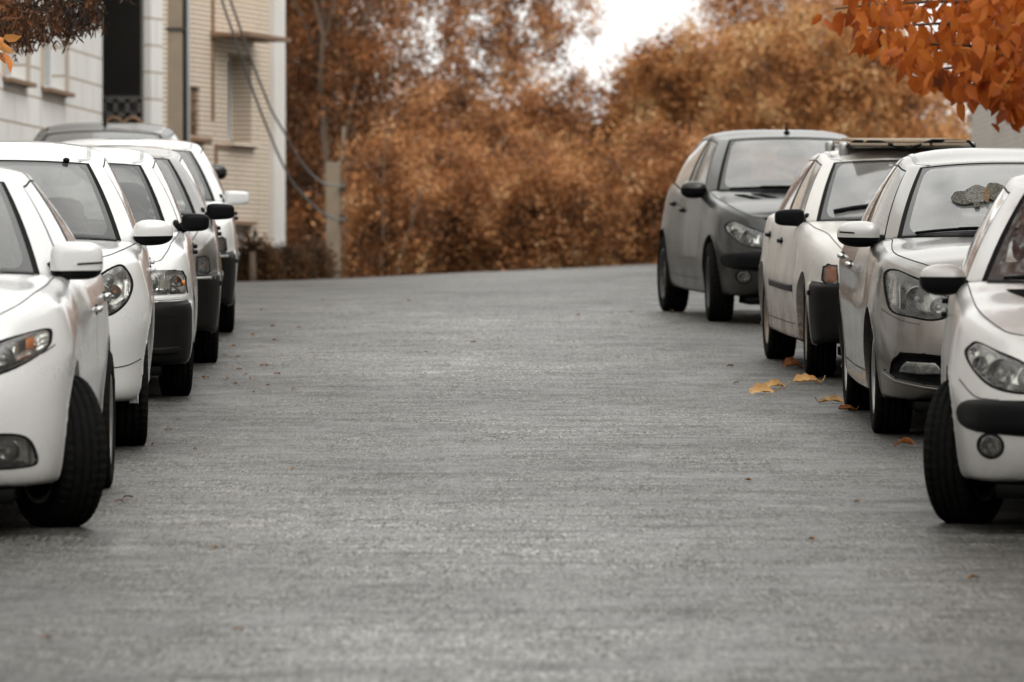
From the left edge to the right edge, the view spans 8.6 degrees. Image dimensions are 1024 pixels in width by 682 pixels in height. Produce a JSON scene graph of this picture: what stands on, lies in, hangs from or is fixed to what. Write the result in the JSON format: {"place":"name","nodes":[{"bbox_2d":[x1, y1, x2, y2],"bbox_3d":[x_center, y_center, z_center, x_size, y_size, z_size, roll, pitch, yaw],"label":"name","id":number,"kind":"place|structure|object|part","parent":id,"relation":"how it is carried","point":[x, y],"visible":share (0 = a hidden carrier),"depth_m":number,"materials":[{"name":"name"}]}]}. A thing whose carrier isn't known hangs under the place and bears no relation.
{"place":"outdoors","nodes":[
{"label":"outdoors","id":0,"kind":"place"},
{"bbox_2d":[0,264,1023,681],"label":"road","id":1,"kind":"structure","parent":0,"point":[514,476],"depth_m":28.29,"materials":[{"name":"grey asphalt"}]},
{"bbox_2d":[0,167,114,526],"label":"parked car","id":2,"kind":"object","parent":1,"relation":"on","point":[57,418],"visible":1,"depth_m":27.79,"materials":[{"name":"white paint"}]},
{"bbox_3d":[-2.697,-0.536,31.013,1.362,0.291,0.370,0,2,-1],"label":"rear window","id":3,"kind":"part","parent":2,"relation":"part of","materials":[{"name":"glass"}]},
{"bbox_3d":[-1.990,-0.482,29.267,0.241,0.401,0.933,0,2,-1],"label":"side window","id":4,"kind":"part","parent":2,"relation":"part of","materials":[{"name":"glass"}]},
{"bbox_3d":[-2.007,-0.518,30.176,0.252,0.399,0.975,0,2,-1],"label":"side window","id":5,"kind":"part","parent":2,"relation":"part of","materials":[{"name":"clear glass"}]},
{"bbox_3d":[-1.834,0.071,29.096,0.117,0.728,1.156,0,0,2],"label":"door","id":6,"kind":"part","parent":2,"relation":"part of","materials":[{"name":"white paint"}]},
{"bbox_3d":[-1.831,0.026,30.047,0.105,0.707,0.769,0,2,-1],"label":"door","id":7,"kind":"part","parent":2,"relation":"part of","materials":[{"name":"white paint"}]},
{"bbox_2d":[0,141,172,445],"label":"parked car","id":8,"kind":"object","parent":1,"relation":"on","point":[122,238],"visible":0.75,"depth_m":34.55,"materials":[{"name":"white paint"}]},
{"bbox_3d":[-2.812,-0.802,37.089,1.330,0.343,0.238,0,2,-3],"label":"rear window","id":9,"kind":"part","parent":8,"relation":"part of","materials":[{"name":"glass"}]},
{"bbox_3d":[-2.026,-0.731,35.421,0.199,0.428,0.954,0,2,-3],"label":"side window","id":10,"kind":"part","parent":8,"relation":"part of","materials":[{"name":"glass"}]},
{"bbox_3d":[-1.889,-0.181,35.325,0.082,0.695,1.074,0,0,-2],"label":"door","id":11,"kind":"part","parent":8,"relation":"part of","materials":[{"name":"white paint"}]},
{"bbox_3d":[-1.935,-0.221,36.215,0.078,0.674,0.731,0,2,-3],"label":"door","id":12,"kind":"part","parent":8,"relation":"part of","materials":[{"name":"white paint"}]},
{"bbox_2d":[0,146,208,395],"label":"parked car","id":13,"kind":"object","parent":1,"relation":"on","point":[174,281],"visible":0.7,"depth_m":39.47,"materials":[{"name":"white paint"}]},
{"bbox_3d":[-2.747,-0.921,42.157,1.183,0.354,0.263,0,2,-2],"label":"rear window","id":14,"kind":"part","parent":13,"relation":"part of","materials":[{"name":"glass"}]},
{"bbox_3d":[-2.049,-0.863,40.711,0.199,0.419,0.830,0,2,-3],"label":"side window","id":15,"kind":"part","parent":13,"relation":"part of","materials":[{"name":"glass"}]},
{"bbox_3d":[-1.916,-0.337,40.627,0.086,0.656,0.966,0,0,0],"label":"door","id":16,"kind":"part","parent":13,"relation":"part of","materials":[{"name":"white paint"}]},
{"bbox_3d":[-1.943,-0.369,41.346,0.075,0.637,0.495,0,2,-2],"label":"door","id":17,"kind":"part","parent":13,"relation":"part of","materials":[{"name":"white paint"}]},
{"bbox_2d":[11,145,233,362],"bbox_3d":[-2.784,-0.604,45.557,1.855,1.398,4.372,0,2,-3],"label":"parked car","id":18,"kind":"object","parent":1,"relation":"on","point":[178,176],"visible":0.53,"depth_m":44.95,"materials":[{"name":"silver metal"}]},
{"bbox_3d":[-2.856,-1.091,47.079,1.336,0.324,0.329,0,2,-3],"label":"rear window","id":19,"kind":"part","parent":18,"relation":"part of","materials":[{"name":"glass"}]},
{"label":"side window","id":20,"kind":"part","parent":18,"relation":"part of","materials":[{"name":"glass"}]},
{"bbox_3d":[-1.971,-0.517,45.355,0.088,0.659,1.073,0,0,-1],"label":"door","id":21,"kind":"part","parent":18,"relation":"part of","materials":[{"name":"silver metal"}]},
{"bbox_2d":[33,112,226,192],"bbox_3d":[-3.450,-1.156,57.630,2.135,1.554,4.373,0,2,0],"label":"parked car","id":22,"kind":"object","parent":1,"relation":"on","point":[90,130],"visible":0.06,"depth_m":57.82,"materials":[{"name":"grey paint"}]},
{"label":"side window","id":23,"kind":"part","parent":22,"relation":"part of","materials":[{"name":"glass"}]},
{"bbox_2d":[60,139,248,331],"bbox_3d":[-2.887,-0.805,50.857,1.855,1.398,4.372,0,2,-2],"label":"parked car","id":24,"kind":"object","parent":1,"relation":"on","point":[198,163],"visible":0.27,"depth_m":50.26,"materials":[{"name":"white metal"}]},
{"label":"rear window","id":25,"kind":"part","parent":24,"relation":"part of","materials":[{"name":"glass"}]},
{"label":"side window","id":26,"kind":"part","parent":24,"relation":"part of","materials":[{"name":"glass"}]},
{"bbox_3d":[-2.075,-0.719,50.651,0.088,0.658,1.072,0,0,-1],"label":"door","id":27,"kind":"part","parent":24,"relation":"part of","materials":[{"name":"white paint"}]},
{"bbox_2d":[331,135,362,272],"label":"bare sapling","id":28,"kind":"object","parent":1,"relation":"on","point":[344,193],"visible":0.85,"depth_m":87.98,"materials":[{"name":"brown plant"}]},
{"bbox_2d":[364,123,396,272],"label":"bare sapling","id":29,"kind":"object","parent":1,"relation":"on","point":[382,197],"visible":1,"depth_m":88.48,"materials":[{"name":"brown plant"}]},
{"bbox_2d":[396,186,422,272],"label":"bare sapling","id":30,"kind":"object","parent":1,"relation":"on","point":[410,226],"visible":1,"depth_m":87.49,"materials":[{"name":"brown plant"}]},
{"bbox_2d":[749,382,779,393],"bbox_3d":[1.474,0.275,39.780,0.188,0.062,0.101,0,2,-8],"label":"fallen leaf","id":31,"kind":"object","parent":1,"relation":"on","point":[759,387],"visible":1,"depth_m":39.80,"materials":[{"name":"orange plant"}]},
{"bbox_2d":[657,122,876,320],"bbox_3d":[2.169,-0.940,52.975,1.860,1.510,3.860,0,2,-7],"label":"parked car","id":32,"kind":"object","parent":1,"relation":"on","point":[720,208],"visible":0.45,"depth_m":52.54,"materials":[{"name":"grey paint"}]},
{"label":"door","id":33,"kind":"part","parent":32,"relation":"part of","materials":[{"name":"grey paint"}]},
{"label":"side window","id":34,"kind":"part","parent":32,"relation":"part of","materials":[{"name":"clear glass"}]},
{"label":"door","id":35,"kind":"part","parent":32,"relation":"part of","materials":[{"name":"grey paint"}]},
{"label":"side window","id":36,"kind":"part","parent":32,"relation":"part of","materials":[{"name":"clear glass"}]},
{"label":"rear window","id":37,"kind":"part","parent":32,"relation":"part of","materials":[{"name":"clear glass"}]},
{"bbox_2d":[765,379,789,387],"bbox_3d":[1.576,0.252,40.498,0.170,0.052,0.071,0,2,-20],"label":"fallen leaf","id":38,"kind":"object","parent":1,"relation":"on","point":[772,382],"visible":0.88,"depth_m":40.51,"materials":[{"name":"orange plant"}]},
{"bbox_2d":[782,356,803,367],"bbox_3d":[1.794,0.136,43.301,0.158,0.076,0.076,0,2,-15],"label":"fallen leaf","id":39,"kind":"object","parent":1,"relation":"on","point":[790,361],"visible":0.95,"depth_m":43.32,"materials":[{"name":"brown plant"}]},
{"bbox_2d":[792,373,824,382],"bbox_3d":[1.790,0.225,41.062,0.206,0.063,0.084,0,2,-10],"label":"fallen leaf","id":40,"kind":"object","parent":1,"relation":"on","point":[803,377],"visible":1,"depth_m":41.08,"materials":[{"name":"orange plant"}]},
{"bbox_2d":[814,395,843,402],"bbox_3d":[1.795,0.327,38.622,0.170,0.048,0.082,0,-1,5],"label":"fallen leaf","id":41,"kind":"object","parent":1,"relation":"on","point":[836,398],"visible":0.98,"depth_m":38.64,"materials":[{"name":"orange plant"}]},
{"bbox_2d":[838,404,858,409],"bbox_3d":[1.863,0.366,37.732,0.122,0.036,0.049,0,2,-10],"label":"fallen leaf","id":42,"kind":"object","parent":1,"relation":"on","point":[844,406],"visible":1,"depth_m":37.74,"materials":[{"name":"brown plant"}]},
{"bbox_2d":[758,140,990,376],"bbox_3d":[2.546,-0.549,43.557,1.855,1.440,4.370,0,2,-3],"label":"parked car","id":43,"kind":"object","parent":1,"relation":"on","point":[826,197],"visible":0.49,"depth_m":43.20,"materials":[{"name":"white paint"}]},
{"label":"door","id":44,"kind":"part","parent":43,"relation":"part of","materials":[{"name":"white paint"}]},
{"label":"door","id":45,"kind":"part","parent":43,"relation":"part of","materials":[{"name":"white paint"}]},
{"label":"side window","id":46,"kind":"part","parent":43,"relation":"part of","materials":[{"name":"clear glass"}]},
{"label":"side window","id":47,"kind":"part","parent":43,"relation":"part of","materials":[{"name":"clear glass"}]},
{"bbox_2d":[834,141,887,145],"bbox_3d":[2.247,-1.283,44.279,0.230,0.017,1.700,0,2,-2],"label":"roof board","id":48,"kind":"object","parent":43,"relation":"on","point":[866,144],"visible":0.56,"depth_m":43.43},
{"bbox_2d":[846,139,974,150],"bbox_3d":[2.557,-1.252,43.539,0.838,0.073,0.329,0,2,-3],"label":"tie cord","id":49,"kind":"object","parent":48,"relation":"attached to","point":[971,144],"visible":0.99,"depth_m":43.50,"materials":[{"name":"black plastic"}]},
{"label":"rear window","id":50,"kind":"part","parent":43,"relation":"part of","materials":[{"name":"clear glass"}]},
{"bbox_2d":[890,142,929,145],"bbox_3d":[2.486,-1.283,44.292,0.230,0.017,1.800,0,2,-4],"label":"roof board","id":51,"kind":"object","parent":43,"relation":"on","point":[907,144],"visible":0.59,"depth_m":43.40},
{"bbox_2d":[919,142,968,145],"bbox_3d":[2.731,-1.283,44.301,0.230,0.021,1.610,0,2,-5],"label":"roof board","id":52,"kind":"object","parent":43,"relation":"on","point":[947,144],"visible":0.62,"depth_m":43.50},
{"bbox_2d":[842,138,966,142],"bbox_3d":[2.537,-1.303,44.284,0.660,0.017,1.520,0,2,-2],"label":"roof board","id":53,"kind":"object","parent":52,"relation":"on","point":[907,140],"visible":0.85,"depth_m":43.82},
{"bbox_2d":[891,437,914,446],"bbox_3d":[1.952,0.503,34.054,0.122,0.049,0.027,0,-1,20],"label":"fallen leaf","id":54,"kind":"object","parent":1,"relation":"on","point":[907,440],"visible":1,"depth_m":34.05,"materials":[{"name":"brown plant"}]},
{"bbox_2d":[837,148,1023,433],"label":"parked car","id":55,"kind":"object","parent":1,"relation":"on","point":[904,232],"visible":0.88,"depth_m":35.97,"materials":[{"name":"silver metal"}]},
{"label":"door","id":56,"kind":"part","parent":55,"relation":"part of","materials":[{"name":"silver metal"}]},
{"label":"door","id":57,"kind":"part","parent":55,"relation":"part of","materials":[{"name":"silver metal"}]},
{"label":"side window","id":58,"kind":"part","parent":55,"relation":"part of","materials":[{"name":"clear glass"}]},
{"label":"side window","id":59,"kind":"part","parent":55,"relation":"part of","materials":[{"name":"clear glass"}]},
{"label":"rear window","id":60,"kind":"part","parent":55,"relation":"part of","materials":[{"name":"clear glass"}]},
{"bbox_2d":[919,175,1023,523],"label":"parked car","id":61,"kind":"object","parent":1,"relation":"on","point":[973,454],"visible":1,"depth_m":27.99,"materials":[{"name":"silver metal"}]},
{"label":"door","id":62,"kind":"part","parent":61,"relation":"part of","materials":[{"name":"silver metal"}]},
{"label":"door","id":63,"kind":"part","parent":61,"relation":"part of","materials":[{"name":"silver metal"}]},
{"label":"side window","id":64,"kind":"part","parent":61,"relation":"part of","materials":[{"name":"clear glass"}]},
{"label":"side window","id":65,"kind":"part","parent":61,"relation":"part of","materials":[{"name":"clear glass"}]},
{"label":"rear window","id":66,"kind":"part","parent":61,"relation":"part of","materials":[{"name":"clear glass"}]},
{"bbox_2d":[966,574,979,578],"bbox_3d":[1.687,0.862,24.987,0.059,0.017,0.032,0,-1,-30],"label":"fallen leaf","id":67,"kind":"object","parent":1,"relation":"on","point":[971,576],"visible":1,"depth_m":24.98,"materials":[{"name":"brown plant"}]},
{"bbox_2d":[296,0,970,194],"label":"sky","id":68,"kind":"structure","parent":0,"point":[628,17],"materials":[{"name":"white"}]},
{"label":"ground","id":69,"kind":"structure","parent":0,"visible":0},
{"bbox_2d":[0,34,21,73],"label":"orange leaf tree","id":70,"kind":"object","parent":69,"relation":"on","point":[5,48],"visible":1,"depth_m":32.87,"materials":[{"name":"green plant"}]},
{"bbox_2d":[0,0,101,140],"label":"stone house","id":71,"kind":"structure","parent":69,"relation":"on","point":[45,87],"depth_m":69.73,"materials":[{"name":"white stone"}]},
{"bbox_2d":[2,6,36,87],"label":"window","id":72,"kind":"structure","parent":71,"relation":"in","point":[7,77],"depth_m":66.88,"materials":[{"name":"white glass"}]},
{"bbox_2d":[40,0,74,97],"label":"window","id":73,"kind":"structure","parent":71,"relation":"in","point":[45,54],"depth_m":70.26,"materials":[{"name":"white glass"}]},
{"bbox_2d":[0,0,135,62],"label":"drooping tree","id":74,"kind":"object","parent":69,"relation":"on","point":[86,15],"visible":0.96,"depth_m":43.85,"materials":[{"name":"brown plant"}]},
{"bbox_2d":[102,96,141,136],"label":"iron gate","id":75,"kind":"structure","parent":69,"relation":"on","point":[125,109],"depth_m":74.36,"materials":[{"name":"metal"}]},
{"bbox_2d":[102,0,141,97],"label":"corrugated screen","id":76,"kind":"object","parent":75,"relation":"on","point":[122,58],"visible":1,"depth_m":74.43,"materials":[{"name":"metal"}]},
{"bbox_2d":[166,0,186,141],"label":"utility pole","id":77,"kind":"object","parent":69,"relation":"on","point":[176,28],"visible":0.33,"depth_m":69.89,"materials":[{"name":"concrete"}]},
{"bbox_2d":[187,0,189,141],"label":"drain pipe","id":78,"kind":"object","parent":69,"relation":"on","point":[188,70],"depth_m":74.36,"materials":[{"name":"grey metal"}]},
{"bbox_2d":[142,0,290,271],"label":"brick house","id":79,"kind":"structure","parent":69,"relation":"on","point":[228,131],"depth_m":78.89,"materials":[{"name":"beige brick"}]},
{"bbox_2d":[235,225,243,271],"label":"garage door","id":80,"kind":"structure","parent":79,"relation":"in","point":[238,227],"depth_m":79.13,"materials":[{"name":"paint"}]},
{"bbox_2d":[226,56,260,146],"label":"window","id":81,"kind":"structure","parent":79,"relation":"in","point":[230,142],"depth_m":79.34,"materials":[{"name":"beige glass"}]},
{"bbox_2d":[236,229,272,281],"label":"arching plant","id":82,"kind":"object","parent":69,"relation":"on","point":[252,247],"visible":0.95,"depth_m":77.26,"materials":[{"name":"brown plant"}]},
{"bbox_2d":[236,234,289,281],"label":"shrub","id":83,"kind":"object","parent":69,"relation":"on","point":[268,264],"visible":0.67,"depth_m":77.46,"materials":[{"name":"brown plant"}]},
{"bbox_2d":[261,239,323,280],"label":"shrub","id":84,"kind":"object","parent":69,"relation":"on","point":[300,264],"visible":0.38,"depth_m":78.87,"materials":[{"name":"brown plant"}]},
{"bbox_2d":[292,234,344,279],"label":"shrub","id":85,"kind":"object","parent":69,"relation":"on","point":[327,262],"visible":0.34,"depth_m":82.89,"materials":[{"name":"brown plant"}]},
{"bbox_2d":[285,0,356,247],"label":"autumn tree","id":86,"kind":"object","parent":69,"relation":"on","point":[335,9],"visible":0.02,"depth_m":98.82,"materials":[{"name":"brown plant"}]},
{"bbox_2d":[326,126,343,278],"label":"concrete post","id":87,"kind":"object","parent":69,"relation":"on","point":[334,205],"visible":0.72,"depth_m":84.91,"materials":[{"name":"paint"}]},
{"bbox_2d":[221,0,344,220],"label":"slack cable","id":88,"kind":"object","parent":87,"relation":"attached to","point":[264,120],"visible":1,"depth_m":74.90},
{"bbox_2d":[229,0,344,186],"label":"slack cable","id":89,"kind":"object","parent":87,"relation":"attached to","point":[267,100],"visible":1,"depth_m":75.14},
{"bbox_2d":[285,0,420,277],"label":"autumn tree","id":90,"kind":"object","parent":69,"relation":"on","point":[317,114],"visible":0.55,"depth_m":93.40,"materials":[{"name":"brown plant"}]},
{"bbox_2d":[296,112,461,277],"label":"autumn shrub","id":91,"kind":"object","parent":69,"relation":"on","point":[370,188],"visible":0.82,"depth_m":89.78,"materials":[{"name":"orange plant"}]},
{"bbox_2d":[314,57,541,277],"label":"autumn tree","id":92,"kind":"object","parent":69,"relation":"on","point":[421,122],"visible":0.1,"depth_m":97.70,"materials":[{"name":"orange plant"}]},
{"bbox_2d":[390,121,535,274],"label":"autumn shrub","id":93,"kind":"object","parent":69,"relation":"on","point":[449,264],"visible":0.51,"depth_m":90.79,"materials":[{"name":"orange plant"}]},
{"bbox_2d":[325,0,611,143],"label":"autumn tree","id":94,"kind":"object","parent":69,"relation":"on","point":[543,13],"visible":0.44,"depth_m":102.60,"materials":[{"name":"orange plant"}]},
{"bbox_2d":[448,73,616,269],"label":"autumn tree","id":95,"kind":"object","parent":69,"relation":"on","point":[532,115],"visible":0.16,"depth_m":99.60,"materials":[{"name":"orange plant"}]},
{"bbox_2d":[450,122,622,271],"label":"autumn shrub","id":96,"kind":"object","parent":69,"relation":"on","point":[531,246],"visible":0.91,"depth_m":89.78,"materials":[{"name":"orange plant"}]},
{"bbox_2d":[520,119,670,267],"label":"autumn shrub","id":97,"kind":"object","parent":69,"relation":"on","point":[592,155],"visible":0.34,"depth_m":90.81,"materials":[{"name":"beige plant"}]},
{"bbox_2d":[285,0,970,274],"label":"distant trees","id":98,"kind":"object","parent":69,"relation":"on","point":[965,123],"depth_m":117.78,"materials":[{"name":"brown plant"}]},
{"bbox_2d":[585,28,702,254],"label":"autumn tree","id":99,"kind":"object","parent":69,"relation":"on","point":[604,75],"visible":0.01,"depth_m":102.46,"materials":[{"name":"orange plant"}]},
{"bbox_2d":[574,101,744,265],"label":"autumn shrub","id":100,"kind":"object","parent":69,"relation":"on","point":[632,207],"visible":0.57,"depth_m":88.80,"materials":[{"name":"orange plant"}]},
{"bbox_2d":[574,7,816,266],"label":"autumn tree","id":101,"kind":"object","parent":69,"relation":"on","point":[657,78],"visible":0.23,"depth_m":99.42,"materials":[{"name":"beige plant"}]},
{"bbox_2d":[682,0,881,118],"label":"autumn tree","id":102,"kind":"object","parent":69,"relation":"on","point":[740,4],"visible":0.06,"depth_m":103.67,"materials":[{"name":"orange plant"}]},
{"bbox_2d":[691,0,970,179],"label":"autumn tree","id":103,"kind":"object","parent":69,"relation":"on","point":[824,92],"visible":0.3,"depth_m":97.46,"materials":[{"name":"beige plant"}]},
{"bbox_2d":[812,0,1023,132],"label":"red leaf tree","id":104,"kind":"object","parent":69,"relation":"on","point":[988,62],"visible":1,"depth_m":28.68,"materials":[{"name":"orange plant"}]},
{"bbox_2d":[893,111,970,139],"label":"bush","id":105,"kind":"object","parent":69,"relation":"on","point":[937,132],"visible":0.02,"depth_m":91.75,"materials":[{"name":"beige plant"}]},
{"bbox_2d":[971,39,1023,147],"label":"cream building","id":106,"kind":"structure","parent":69,"relation":"on","point":[985,133],"depth_m":77.75,"materials":[{"name":"brick"}]}
]}

